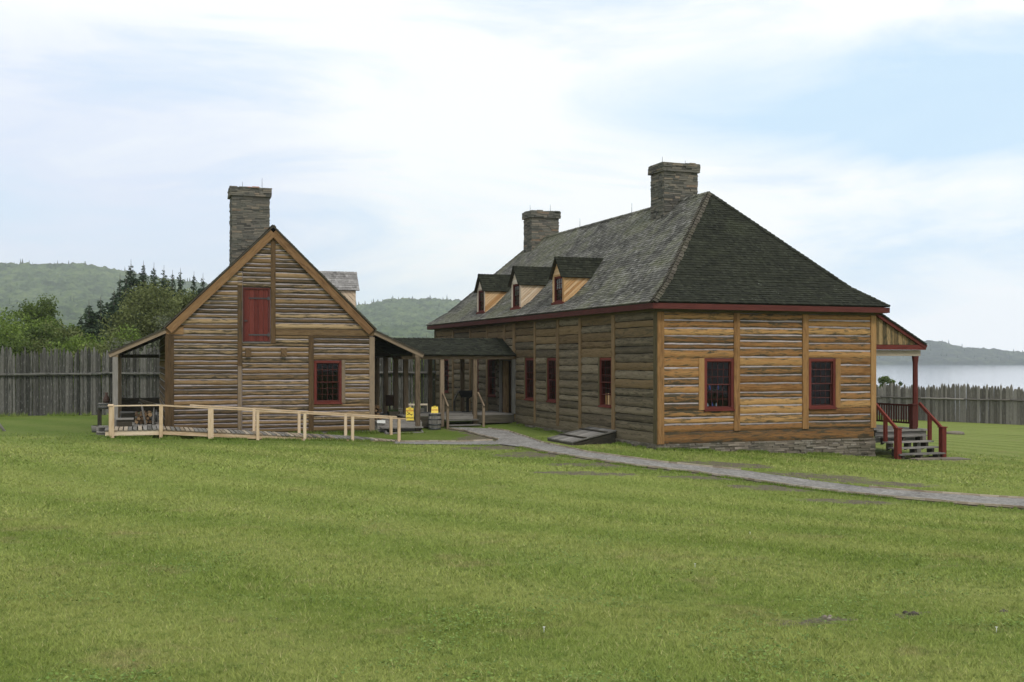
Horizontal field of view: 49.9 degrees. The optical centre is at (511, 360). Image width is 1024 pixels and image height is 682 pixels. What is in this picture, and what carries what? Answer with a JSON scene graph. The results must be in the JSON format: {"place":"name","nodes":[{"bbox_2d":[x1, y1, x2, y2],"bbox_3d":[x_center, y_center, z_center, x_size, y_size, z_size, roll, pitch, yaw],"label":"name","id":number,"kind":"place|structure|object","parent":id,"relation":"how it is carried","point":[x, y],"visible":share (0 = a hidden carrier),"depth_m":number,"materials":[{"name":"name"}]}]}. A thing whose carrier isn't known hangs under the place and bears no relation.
{"place":"outdoors","nodes":[
{"label":"outdoors","id":0,"kind":"place"},
{"bbox_2d":[0,262,461,361],"bbox_3d":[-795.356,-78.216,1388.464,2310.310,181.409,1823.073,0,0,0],"label":"forest hill","id":1,"kind":"structure","parent":0,"point":[84,288],"depth_m":1655.53,"materials":[{"name":"green plant"}]},
{"bbox_2d":[2,258,453,335],"bbox_3d":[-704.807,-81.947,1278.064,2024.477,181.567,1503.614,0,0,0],"label":"conifer tips","id":2,"kind":"object","parent":1,"relation":"on","point":[190,281],"visible":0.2,"depth_m":1850.99,"materials":[{"name":"green plant"}]},
{"bbox_2d":[395,440,494,444],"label":"side path","id":3,"kind":"structure","parent":0,"point":[463,443],"depth_m":37.70,"materials":[{"name":"grey gravel"}]},
{"bbox_2d":[395,439,492,441],"bbox_3d":[-2.555,2.810,38.710,4.048,0.224,0.453,0,0,28],"label":"edging board","id":4,"kind":"object","parent":3,"relation":"on","point":[444,440],"visible":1,"depth_m":38.47,"materials":[{"name":"grey wood"}]},
{"bbox_2d":[0,402,1023,681],"bbox_3d":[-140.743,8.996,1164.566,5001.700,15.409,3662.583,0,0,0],"label":"ground","id":5,"kind":"structure","parent":0,"point":[994,440],"depth_m":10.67,"materials":[{"name":"green plant"}]},
{"bbox_2d":[0,306,25,347],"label":"bush","id":6,"kind":"object","parent":5,"relation":"on","point":[11,313],"visible":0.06,"depth_m":71.81,"materials":[{"name":"green plant"}]},
{"bbox_2d":[0,332,39,410],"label":"bush","id":7,"kind":"object","parent":5,"relation":"on","point":[16,349],"visible":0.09,"depth_m":59.12,"materials":[{"name":"green plant"}]},
{"bbox_2d":[5,293,64,347],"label":"leafy tree","id":8,"kind":"object","parent":5,"relation":"on","point":[45,308],"visible":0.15,"depth_m":83.66,"materials":[{"name":"green plant"}]},
{"bbox_2d":[0,310,77,346],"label":"bush","id":9,"kind":"object","parent":5,"relation":"on","point":[4,331],"visible":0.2,"depth_m":69.65,"materials":[{"name":"green plant"}]},
{"bbox_2d":[12,334,73,411],"bbox_3d":[-25.935,0.822,60.193,4.939,4.526,5.092,0,0,0],"label":"bush","id":10,"kind":"object","parent":5,"relation":"on","point":[39,346],"visible":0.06,"depth_m":59.55,"materials":[{"name":"green plant"}]},
{"bbox_2d":[15,324,72,360],"bbox_3d":[-27.023,0.501,64.025,4.066,5.310,4.322,0,0,0],"label":"bush","id":11,"kind":"object","parent":5,"relation":"on","point":[56,339],"visible":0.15,"depth_m":63.99,"materials":[{"name":"green plant"}]},
{"bbox_2d":[26,320,82,347],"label":"bush","id":12,"kind":"object","parent":5,"relation":"on","point":[72,333],"visible":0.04,"depth_m":65.71,"materials":[{"name":"green plant"}]},
{"bbox_2d":[15,338,109,402],"bbox_3d":[-23.963,1.025,59.832,5.476,4.556,5.613,0,0,0],"label":"bush","id":13,"kind":"object","parent":5,"relation":"on","point":[71,346],"visible":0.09,"depth_m":59.99,"materials":[{"name":"green plant"}]},
{"bbox_2d":[59,325,86,340],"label":"bush","id":14,"kind":"object","parent":5,"relation":"on","point":[78,328],"visible":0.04,"depth_m":67.94,"materials":[{"name":"green plant"}]},
{"bbox_2d":[61,333,108,352],"bbox_3d":[-24.478,0.749,63.931,4.072,4.768,4.641,0,0,0],"label":"bush","id":15,"kind":"object","parent":5,"relation":"on","point":[89,336],"visible":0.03,"depth_m":63.63,"materials":[{"name":"green plant"}]},
{"bbox_2d":[77,317,92,338],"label":"spruce tree","id":16,"kind":"object","parent":5,"relation":"on","point":[80,322],"visible":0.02,"depth_m":81.90,"materials":[{"name":"green plant"}]},
{"bbox_2d":[70,305,108,341],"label":"spruce tree","id":17,"kind":"object","parent":5,"relation":"on","point":[90,325],"visible":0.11,"depth_m":81.83,"materials":[{"name":"green plant"}]},
{"bbox_2d":[91,425,100,432],"bbox_3d":[-14.900,2.455,39.400,0.323,0.270,0.323,0,0,0],"label":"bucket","id":18,"kind":"object","parent":5,"relation":"on","point":[93,427],"visible":0.58,"depth_m":39.27,"materials":[{"name":"grey metal"}]},
{"bbox_2d":[86,297,116,340],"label":"spruce tree","id":19,"kind":"object","parent":5,"relation":"on","point":[99,316],"visible":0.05,"depth_m":83.88,"materials":[{"name":"green plant"}]},
{"bbox_2d":[96,425,107,434],"bbox_3d":[-14.204,2.410,38.105,0.380,0.300,0.600,0,0,-19],"label":"porch step","id":20,"kind":"object","parent":5,"relation":"on","point":[100,430],"visible":0.68,"depth_m":37.90,"materials":[{"name":"grey stone"}]},
{"bbox_2d":[97,392,111,425],"bbox_3d":[-15.336,1.921,41.500,0.560,1.450,0.558,0,0,-17],"label":"water stand","id":21,"kind":"object","parent":5,"relation":"on","point":[105,403],"visible":0.73,"depth_m":41.36,"materials":[{"name":"grey wood"}]},
{"bbox_2d":[65,340,152,401],"bbox_3d":[-22.368,0.960,60.074,5.066,4.160,4.962,0,0,30],"label":"bush","id":22,"kind":"object","parent":5,"relation":"on","point":[105,348],"visible":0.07,"depth_m":58.96,"materials":[{"name":"green plant"}]},
{"bbox_2d":[84,327,136,349],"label":"bush","id":23,"kind":"object","parent":5,"relation":"on","point":[112,337],"visible":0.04,"depth_m":66.01,"materials":[{"name":"green plant"}]},
{"bbox_2d":[104,279,122,305],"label":"spruce tree","id":24,"kind":"object","parent":5,"relation":"on","point":[117,295],"visible":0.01,"depth_m":89.81,"materials":[{"name":"green plant"}]},
{"bbox_2d":[103,292,126,330],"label":"spruce tree","id":25,"kind":"object","parent":5,"relation":"on","point":[115,303],"visible":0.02,"depth_m":85.77,"materials":[{"name":"green plant"}]},
{"bbox_2d":[94,266,146,319],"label":"spruce tree","id":26,"kind":"object","parent":5,"relation":"on","point":[132,282],"depth_m":91.90,"materials":[{"name":"green plant"}]},
{"bbox_2d":[103,283,143,329],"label":"spruce tree","id":27,"kind":"object","parent":5,"relation":"on","point":[124,290],"visible":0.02,"depth_m":86.73,"materials":[{"name":"green plant"}]},
{"bbox_2d":[98,322,149,347],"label":"bush","id":28,"kind":"object","parent":5,"relation":"on","point":[128,329],"visible":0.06,"depth_m":65.56,"materials":[{"name":"green plant"}]},
{"bbox_2d":[101,338,152,402],"bbox_3d":[-20.735,0.930,59.973,5.165,4.384,4.734,0,0,0],"label":"bush","id":29,"kind":"object","parent":5,"relation":"on","point":[126,363],"visible":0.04,"depth_m":59.61,"materials":[{"name":"green plant"}]},
{"bbox_2d":[123,328,160,391],"bbox_3d":[-20.330,0.593,62.860,4.340,4.974,4.344,0,0,22],"label":"bush","id":30,"kind":"object","parent":5,"relation":"on","point":[153,344],"visible":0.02,"depth_m":62.23,"materials":[{"name":"green plant"}]},
{"bbox_2d":[94,278,192,344],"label":"leafy tree","id":31,"kind":"object","parent":5,"relation":"on","point":[149,303],"visible":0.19,"depth_m":74.61,"materials":[{"name":"green plant"}]},
{"bbox_2d":[138,260,152,294],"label":"spruce tree","id":32,"kind":"object","parent":5,"relation":"on","point":[143,278],"visible":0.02,"depth_m":93.96,"materials":[{"name":"green plant"}]},
{"bbox_2d":[146,268,160,292],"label":"spruce tree","id":33,"kind":"object","parent":5,"relation":"on","point":[155,277],"visible":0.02,"depth_m":95.91,"materials":[{"name":"green plant"}]},
{"bbox_2d":[151,314,171,326],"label":"leafy tree","id":34,"kind":"object","parent":5,"relation":"on","point":[164,322],"visible":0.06,"depth_m":65.84,"materials":[{"name":"green plant"}]},
{"bbox_2d":[158,270,174,314],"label":"spruce tree","id":35,"kind":"object","parent":5,"relation":"on","point":[163,281],"visible":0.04,"depth_m":92.89,"materials":[{"name":"green plant"}]},
{"bbox_2d":[147,288,197,329],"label":"leafy tree","id":36,"kind":"object","parent":5,"relation":"on","point":[179,305],"visible":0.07,"depth_m":73.28,"materials":[{"name":"green plant"}]},
{"bbox_2d":[170,270,177,295],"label":"spruce tree","id":37,"kind":"object","parent":5,"relation":"on","point":[172,279],"visible":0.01,"depth_m":95.98,"materials":[{"name":"green plant"}]},
{"bbox_2d":[174,268,187,297],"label":"spruce tree","id":38,"kind":"object","parent":5,"relation":"on","point":[180,281],"visible":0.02,"depth_m":93.92,"materials":[{"name":"green plant"}]},
{"bbox_2d":[187,276,198,298],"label":"spruce tree","id":39,"kind":"object","parent":5,"relation":"on","point":[194,283],"visible":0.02,"depth_m":91.92,"materials":[{"name":"green plant"}]},
{"bbox_2d":[196,278,206,292],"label":"spruce tree","id":40,"kind":"object","parent":5,"relation":"on","point":[203,284],"visible":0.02,"depth_m":93.92,"materials":[{"name":"green plant"}]},
{"bbox_2d":[0,410,438,416],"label":"grass fringe","id":41,"kind":"object","parent":5,"relation":"on","point":[52,414],"depth_m":53.24,"materials":[{"name":"green plant"}]},
{"bbox_2d":[106,434,371,441],"bbox_3d":[-9.248,2.670,37.915,8.918,0.479,0.495,0,0,-19],"label":"grass fringe","id":42,"kind":"object","parent":5,"relation":"on","point":[240,439],"depth_m":37.94,"materials":[{"name":"green plant"}]},
{"bbox_2d":[0,345,494,415],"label":"palisade","id":43,"kind":"object","parent":5,"relation":"on","point":[47,379],"visible":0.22,"depth_m":54.02,"materials":[{"name":"wood"}]},
{"bbox_2d":[105,404,406,441],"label":"wooden ramp","id":44,"kind":"structure","parent":5,"relation":"on","point":[161,430],"depth_m":38.38,"materials":[{"name":"grey wood"}]},
{"bbox_2d":[116,418,133,426],"bbox_3d":[-13.633,2.160,38.723,0.600,0.280,0.550,0,0,-19],"label":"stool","id":45,"kind":"object","parent":44,"relation":"on","point":[124,422],"visible":1,"depth_m":38.50,"materials":[{"name":"grey wood"}]},
{"bbox_2d":[108,182,423,433],"bbox_3d":[-10.429,-2.320,45.343,11.498,10.640,11.040,0,0,-19],"label":"log kitchen","id":46,"kind":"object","parent":5,"relation":"on","point":[271,317],"visible":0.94,"depth_m":40.85,"materials":[{"name":"brown wood"}]},
{"bbox_2d":[120,411,134,421],"bbox_3d":[-14.491,2.110,41.547,0.600,0.380,0.500,0,0,-19],"label":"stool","id":47,"kind":"object","parent":46,"relation":"on","point":[127,414],"visible":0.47,"depth_m":41.37,"materials":[{"name":"grey wood"}]},
{"bbox_2d":[135,410,151,423],"bbox_3d":[-13.667,2.087,40.772,0.602,0.427,2.270,0,0,-19],"label":"firewood pile","id":48,"kind":"object","parent":46,"relation":"on","point":[141,419],"visible":0.91,"depth_m":39.80,"materials":[{"name":"brown wood"}]},
{"bbox_2d":[138,399,161,424],"bbox_3d":[-13.154,1.843,39.983,0.806,0.926,0.696,0,0,-19],"label":"workbench","id":49,"kind":"object","parent":46,"relation":"on","point":[150,403],"visible":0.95,"depth_m":39.71,"materials":[{"name":"grey wood"}]},
{"bbox_2d":[242,287,270,342],"bbox_3d":[-9.416,-1.668,40.543,1.014,2.041,0.140,0,0,-19],"label":"loft door","id":50,"kind":"structure","parent":46,"relation":"in","point":[256,303],"depth_m":40.53,"materials":[{"name":"red paint"}]},
{"bbox_2d":[314,361,341,403],"bbox_3d":[-6.934,0.810,41.392,1.074,1.638,0.185,0,0,-19],"label":"window","id":51,"kind":"structure","parent":46,"relation":"in","point":[339,401],"depth_m":41.42,"materials":[{"name":"red paint"}]},
{"bbox_2d":[375,405,381,419],"bbox_3d":[-5.476,2.005,42.934,0.650,0.591,0.990,0,0,-19],"label":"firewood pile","id":52,"kind":"object","parent":46,"relation":"on","point":[377,407],"visible":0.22,"depth_m":42.61,"materials":[{"name":"brown wood"}]},
{"bbox_2d":[387,408,399,417],"bbox_3d":[-4.727,2.085,43.929,0.460,0.430,0.360,0,0,-19],"label":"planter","id":53,"kind":"object","parent":46,"relation":"on","point":[393,412],"visible":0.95,"depth_m":43.79,"materials":[{"name":"grey wood"}]},
{"bbox_2d":[406,407,413,419],"bbox_3d":[-3.953,2.046,42.523,0.310,0.500,0.320,0,0,-7],"label":"floor sign","id":54,"kind":"object","parent":46,"relation":"on","point":[409,413],"visible":1,"depth_m":42.44,"materials":[{"name":"yellow plastic"}]},
{"bbox_2d":[288,429,378,434],"bbox_3d":[-8.597,2.620,40.550,7.686,0.315,0.668,0,0,-19],"label":"grass fringe","id":55,"kind":"object","parent":5,"relation":"on","point":[348,432],"depth_m":41.29,"materials":[{"name":"green plant"}]},
{"bbox_2d":[381,358,391,408],"bbox_3d":[-7.488,1.300,61.918,3.729,3.503,3.008,0,0,0],"label":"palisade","id":56,"kind":"object","parent":5,"relation":"on","point":[391,379],"visible":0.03,"depth_m":61.45,"materials":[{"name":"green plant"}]},
{"bbox_2d":[386,395,392,408],"bbox_3d":[-5.271,2.027,47.320,0.320,1.120,0.080,0,0,-11],"label":"notice stand","id":57,"kind":"object","parent":5,"relation":"on","point":[389,400],"visible":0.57,"depth_m":47.28,"materials":[{"name":"brown wood"}]},
{"bbox_2d":[391,359,423,391],"bbox_3d":[-6.554,1.216,63.116,3.415,3.716,3.970,0,0,18],"label":"bush","id":58,"kind":"object","parent":5,"relation":"on","point":[413,375],"visible":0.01,"depth_m":62.93,"materials":[{"name":"green plant"}]},
{"bbox_2d":[396,431,425,434],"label":"grass fringe","id":59,"kind":"object","parent":5,"relation":"on","point":[404,433],"depth_m":41.51,"materials":[{"name":"green plant"}]},
{"bbox_2d":[398,408,423,411],"bbox_3d":[-4.745,2.362,50.550,1.404,0.320,0.300,0,0,-4],"label":"squared log","id":60,"kind":"object","parent":5,"relation":"on","point":[421,410],"visible":0.2,"depth_m":50.43,"materials":[{"name":"grey wood"}]},
{"bbox_2d":[410,359,423,400],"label":"bush","id":61,"kind":"object","parent":5,"relation":"on","point":[420,382],"visible":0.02,"depth_m":61.70,"materials":[{"name":"green plant"}]},
{"bbox_2d":[410,360,423,401],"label":"bush","id":62,"kind":"object","parent":5,"relation":"on","point":[420,380],"visible":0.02,"depth_m":63.84,"materials":[{"name":"green plant"}]},
{"bbox_2d":[428,413,441,429],"bbox_3d":[-3.002,2.358,42.750,0.530,0.665,0.530,0,0,0],"label":"barrel","id":63,"kind":"object","parent":5,"relation":"on","point":[434,421],"visible":1,"depth_m":42.54,"materials":[{"name":"grey wood"}]},
{"bbox_2d":[431,406,437,412],"bbox_3d":[-3.002,1.889,42.770,0.270,0.270,0.320,0,0,-3],"label":"floor sign","id":64,"kind":"object","parent":63,"relation":"on","point":[434,409],"visible":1,"depth_m":42.68,"materials":[{"name":"yellow plastic"}]},
{"bbox_2d":[375,337,515,428],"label":"covered walkway","id":65,"kind":"structure","parent":5,"relation":"on","point":[461,349],"depth_m":44.06,"materials":[{"name":"wood"}]},
{"bbox_2d":[458,390,471,411],"bbox_3d":[-1.840,1.690,45.762,0.700,0.900,0.370,0,0,-21],"label":"reading panel","id":66,"kind":"object","parent":65,"relation":"on","point":[467,394],"visible":0.78,"depth_m":45.75,"materials":[{"name":"black metal"}]},
{"bbox_2d":[395,443,500,445],"bbox_3d":[-2.301,2.811,36.947,4.433,0.210,0.390,0,0,32],"label":"grass fringe","id":67,"kind":"object","parent":5,"relation":"on","point":[448,444],"depth_m":36.90,"materials":[{"name":"green plant"}]},
{"bbox_2d":[0,515,1023,595],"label":"grass","id":68,"kind":"structure","parent":5,"relation":"on","point":[529,533],"depth_m":11.75,"materials":[{"name":"green plant"}]},
{"bbox_2d":[0,512,1023,681],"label":"clover","id":69,"kind":"object","parent":5,"relation":"on","point":[409,651],"visible":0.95,"depth_m":7.64,"materials":[{"name":"green plant"}]},
{"bbox_2d":[510,422,561,433],"bbox_3d":[1.056,2.560,41.768,0.370,0.236,6.005,0,0,-20],"label":"grass fringe","id":70,"kind":"object","parent":5,"relation":"on","point":[539,428],"depth_m":41.92,"materials":[{"name":"green plant"}]},
{"bbox_2d":[612,441,646,448],"bbox_3d":[3.713,2.647,34.750,0.351,0.132,2.098,0,0,-20],"label":"grass fringe","id":71,"kind":"object","parent":5,"relation":"on","point":[625,444],"depth_m":34.87,"materials":[{"name":"green plant"}]},
{"bbox_2d":[472,427,868,486],"bbox_3d":[4.433,2.863,32.701,3.746,0.594,24.481,0,0,-38],"label":"grass fringe","id":72,"kind":"object","parent":5,"relation":"on","point":[767,473],"depth_m":27.21,"materials":[{"name":"green plant"}]},
{"bbox_2d":[426,157,947,458],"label":"log hall","id":73,"kind":"structure","parent":5,"relation":"on","point":[646,327],"depth_m":36.01,"materials":[{"name":"brown wood"}]},
{"bbox_2d":[444,359,448,392],"bbox_3d":[-3.215,0.728,53.497,0.202,1.655,1.232,0,0,-21],"label":"window","id":74,"kind":"structure","parent":73,"relation":"in","point":[445,391],"depth_m":53.44,"materials":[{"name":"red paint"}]},
{"bbox_2d":[487,359,495,396],"bbox_3d":[-0.824,0.728,47.183,0.202,1.655,0.967,0,0,-21],"label":"window","id":75,"kind":"structure","parent":73,"relation":"in","point":[490,361],"depth_m":47.53,"materials":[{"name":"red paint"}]},
{"bbox_2d":[509,361,510,411],"bbox_3d":[0.077,1.080,46.240,0.790,2.120,0.060,0,0,-21],"label":"door","id":76,"kind":"structure","parent":73,"relation":"in","point":[509,361],"depth_m":46.15,"materials":[{"name":"brown wood"}]},
{"bbox_2d":[524,358,533,400],"bbox_3d":[0.735,0.728,43.078,0.202,1.655,0.967,0,0,-21],"label":"window","id":77,"kind":"structure","parent":73,"relation":"in","point":[527,380],"depth_m":43.24,"materials":[{"name":"red paint"}]},
{"bbox_2d":[546,358,555,402],"bbox_3d":[1.530,0.728,40.982,0.202,1.655,0.926,0,0,-21],"label":"window","id":78,"kind":"structure","parent":73,"relation":"in","point":[550,373],"depth_m":41.30,"materials":[{"name":"red paint"}]},
{"bbox_2d":[598,358,610,407],"bbox_3d":[3.167,0.728,36.665,0.202,1.655,0.960,0,0,-21],"label":"window","id":79,"kind":"structure","parent":73,"relation":"in","point":[602,360],"depth_m":37.00,"materials":[{"name":"red paint"}]},
{"bbox_2d":[703,358,734,410],"bbox_3d":[6.392,0.742,34.076,1.083,1.625,0.200,0,0,-21],"label":"window","id":80,"kind":"structure","parent":73,"relation":"in","point":[730,361],"depth_m":34.14,"materials":[{"name":"red paint"}]},
{"bbox_2d":[809,359,836,408],"bbox_3d":[9.967,0.742,35.432,1.061,1.625,0.200,0,0,-21],"label":"window","id":81,"kind":"structure","parent":73,"relation":"in","point":[832,405],"depth_m":35.53,"materials":[{"name":"red paint"}]},
{"bbox_2d":[655,446,841,455],"bbox_3d":[7.446,2.823,34.345,6.760,0.486,0.424,0,0,-21],"label":"grass fringe","id":82,"kind":"object","parent":5,"relation":"on","point":[713,450],"depth_m":34.10,"materials":[{"name":"green plant"}]},
{"bbox_2d":[514,446,1017,509],"bbox_3d":[5.493,2.852,27.332,1.919,0.336,18.510,0,0,-40],"label":"grass fringe","id":83,"kind":"object","parent":5,"relation":"on","point":[769,483],"depth_m":25.54,"materials":[{"name":"green plant"}]},
{"bbox_2d":[877,376,895,387],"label":"bush","id":84,"kind":"object","parent":5,"relation":"on","point":[884,379],"visible":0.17,"depth_m":107.53,"materials":[{"name":"green plant"}]},
{"bbox_2d":[902,611,918,614],"bbox_3d":[2.938,1.861,8.100,0.107,0.030,0.104,0,0,0],"label":"clod","id":85,"kind":"object","parent":5,"relation":"on","point":[912,612],"visible":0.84,"depth_m":8.09,"materials":[{"name":"soil"}]},
{"bbox_2d":[909,457,970,459],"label":"stone slab","id":86,"kind":"structure","parent":5,"relation":"on","point":[943,458],"depth_m":35.37,"materials":[{"name":"grey stone"}]},
{"bbox_2d":[876,382,1023,424],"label":"palisade","id":87,"kind":"object","parent":5,"relation":"on","point":[975,404],"visible":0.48,"depth_m":88.69,"materials":[{"name":"grey wood"}]},
{"bbox_2d":[0,465,1023,530],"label":"grass","id":88,"kind":"structure","parent":0,"point":[680,504],"depth_m":20.54,"materials":[{"name":"green plant"}]},
{"bbox_2d":[0,431,1023,488],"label":"grass","id":89,"kind":"structure","parent":0,"point":[390,458],"depth_m":31.06,"materials":[{"name":"green plant"}]},
{"bbox_2d":[0,0,1023,351],"label":"sky","id":90,"kind":"structure","parent":0,"point":[404,146],"materials":[{"name":"white"}]},
{"bbox_2d":[450,427,1023,505],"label":"path","id":91,"kind":"structure","parent":0,"point":[508,438],"depth_m":27.74,"materials":[{"name":"grey gravel"}]},
{"bbox_2d":[448,427,498,439],"bbox_3d":[-1.383,2.662,40.557,0.302,0.155,5.146,0,0,-24],"label":"edging board","id":92,"kind":"object","parent":91,"relation":"on","point":[473,433],"visible":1,"depth_m":40.90,"materials":[{"name":"grey wood"}]},
{"bbox_2d":[488,427,740,469],"bbox_3d":[1.913,2.711,35.225,1.595,0.289,15.378,0,0,-26],"label":"edging board","id":93,"kind":"object","parent":91,"relation":"on","point":[619,455],"visible":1,"depth_m":31.37,"materials":[{"name":"grey wood"}]},
{"bbox_2d":[520,445,1023,507],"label":"edging board","id":94,"kind":"object","parent":91,"relation":"on","point":[914,498],"visible":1,"depth_m":24.99,"materials":[{"name":"grey wood"}]},
{"bbox_2d":[869,485,1023,497],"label":"edging board","id":95,"kind":"object","parent":91,"relation":"on","point":[947,492],"visible":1,"depth_m":24.88,"materials":[{"name":"grey wood"}]},
{"bbox_2d":[876,365,1023,402],"bbox_3d":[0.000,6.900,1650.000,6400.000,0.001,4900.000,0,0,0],"label":"lake","id":96,"kind":"structure","parent":0,"point":[981,376],"depth_m":514.60,"materials":[{"name":"grey liquid"}]},
{"bbox_2d":[876,340,1023,364],"bbox_3d":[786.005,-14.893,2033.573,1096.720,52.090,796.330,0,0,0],"label":"forest headland","id":97,"kind":"structure","parent":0,"point":[933,356],"depth_m":1953.26,"materials":[{"name":"green plant"}]},
{"bbox_2d":[877,341,1022,360],"bbox_3d":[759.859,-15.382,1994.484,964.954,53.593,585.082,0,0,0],"label":"conifer tips","id":98,"kind":"object","parent":97,"relation":"on","point":[972,350],"visible":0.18,"depth_m":2003.66,"materials":[{"name":"green plant"}]},
{"bbox_2d":[947,431,963,434],"bbox_3d":[24.980,4.082,61.984,1.068,0.220,1.063,0,0,0],"label":"boulder","id":99,"kind":"object","parent":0,"point":[956,432],"visible":0.71,"depth_m":61.62,"materials":[{"name":"grey stone"}]}
]}

